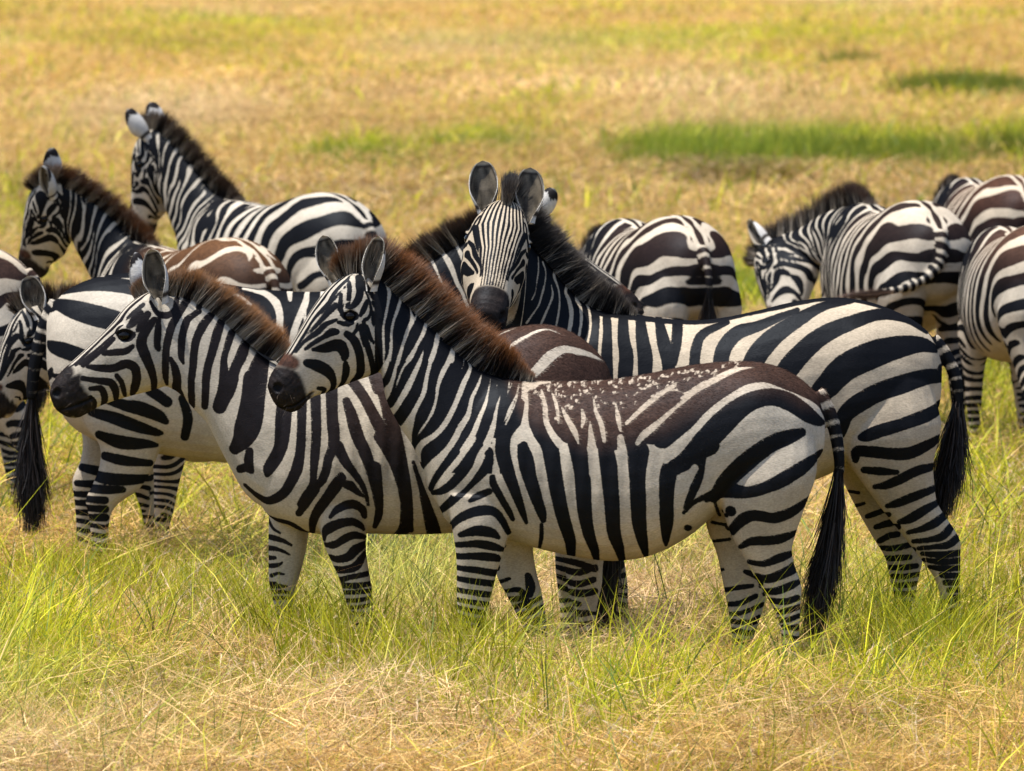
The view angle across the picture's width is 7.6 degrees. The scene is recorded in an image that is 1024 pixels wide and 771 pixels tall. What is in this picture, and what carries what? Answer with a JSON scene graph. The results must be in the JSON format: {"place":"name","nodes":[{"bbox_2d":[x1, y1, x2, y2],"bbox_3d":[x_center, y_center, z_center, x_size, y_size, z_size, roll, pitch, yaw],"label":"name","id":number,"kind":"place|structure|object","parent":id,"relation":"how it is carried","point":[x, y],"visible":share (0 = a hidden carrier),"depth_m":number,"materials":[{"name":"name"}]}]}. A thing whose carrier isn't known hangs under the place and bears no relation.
{"place":"outdoors","nodes":[
{"label":"outdoors","id":0,"kind":"place"},
{"bbox_2d":[0,0,1023,770],"bbox_3d":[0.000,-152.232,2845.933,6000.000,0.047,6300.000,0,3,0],"label":"ground","id":1,"kind":"structure","parent":0,"point":[466,98],"depth_m":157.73,"materials":[{"name":"yellow plant"}]},
{"bbox_2d":[0,249,50,504],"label":"zebra","id":2,"kind":"object","parent":1,"relation":"on","point":[14,271],"visible":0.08,"depth_m":34.13},
{"bbox_2d":[0,276,211,563],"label":"zebra","id":3,"kind":"object","parent":1,"relation":"on","point":[159,487],"visible":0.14,"depth_m":31.21},
{"bbox_2d":[18,148,292,291],"bbox_3d":[-1.644,-0.306,36.585,0.594,1.638,1.968,-3,4,-43],"label":"zebra","id":4,"kind":"object","parent":1,"relation":"on","point":[90,220],"visible":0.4,"depth_m":36.87},
{"bbox_2d":[125,102,386,291],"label":"zebra","id":5,"kind":"object","parent":1,"relation":"on","point":[184,184],"visible":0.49,"depth_m":40.83},
{"bbox_2d":[5,187,646,562],"bbox_3d":[-0.723,0.021,30.607,2.603,1.634,0.584,0,3,0],"label":"zebra","id":6,"kind":"object","parent":1,"relation":"on","point":[127,440],"visible":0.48,"depth_m":30.46},
{"bbox_2d":[40,249,625,659],"bbox_3d":[-0.624,0.278,26.901,2.095,1.523,0.524,0,3,0],"label":"zebra","id":7,"kind":"object","parent":1,"relation":"on","point":[339,470],"visible":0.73,"depth_m":26.78},
{"bbox_2d":[265,230,852,670],"bbox_3d":[0.146,0.258,26.331,2.050,1.626,0.533,0,3,0],"label":"zebra","id":8,"kind":"object","parent":1,"relation":"on","point":[517,462],"visible":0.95,"depth_m":26.18},
{"bbox_2d":[577,215,741,319],"bbox_3d":[0.620,-0.211,37.971,0.565,1.298,2.188,-1,3,-19],"label":"zebra","id":9,"kind":"object","parent":1,"relation":"on","point":[680,267],"visible":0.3,"depth_m":37.13},
{"bbox_2d":[461,161,981,650],"bbox_3d":[0.695,0.105,27.393,1.934,1.816,0.730,-1,3,-13],"label":"zebra","id":10,"kind":"object","parent":1,"relation":"on","point":[873,371],"visible":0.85,"depth_m":27.26},
{"bbox_2d":[738,179,970,413],"bbox_3d":[1.740,-0.361,39.475,0.904,1.434,2.181,-1,3,-16],"label":"zebra","id":11,"kind":"object","parent":1,"relation":"on","point":[852,241],"visible":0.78,"depth_m":38.97},
{"bbox_2d":[930,172,1023,382],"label":"zebra","id":12,"kind":"object","parent":1,"relation":"on","point":[975,205],"visible":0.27,"depth_m":44.56},
{"bbox_2d":[957,226,1023,448],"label":"zebra","id":13,"kind":"object","parent":1,"relation":"on","point":[990,299],"visible":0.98,"depth_m":37.59}
]}

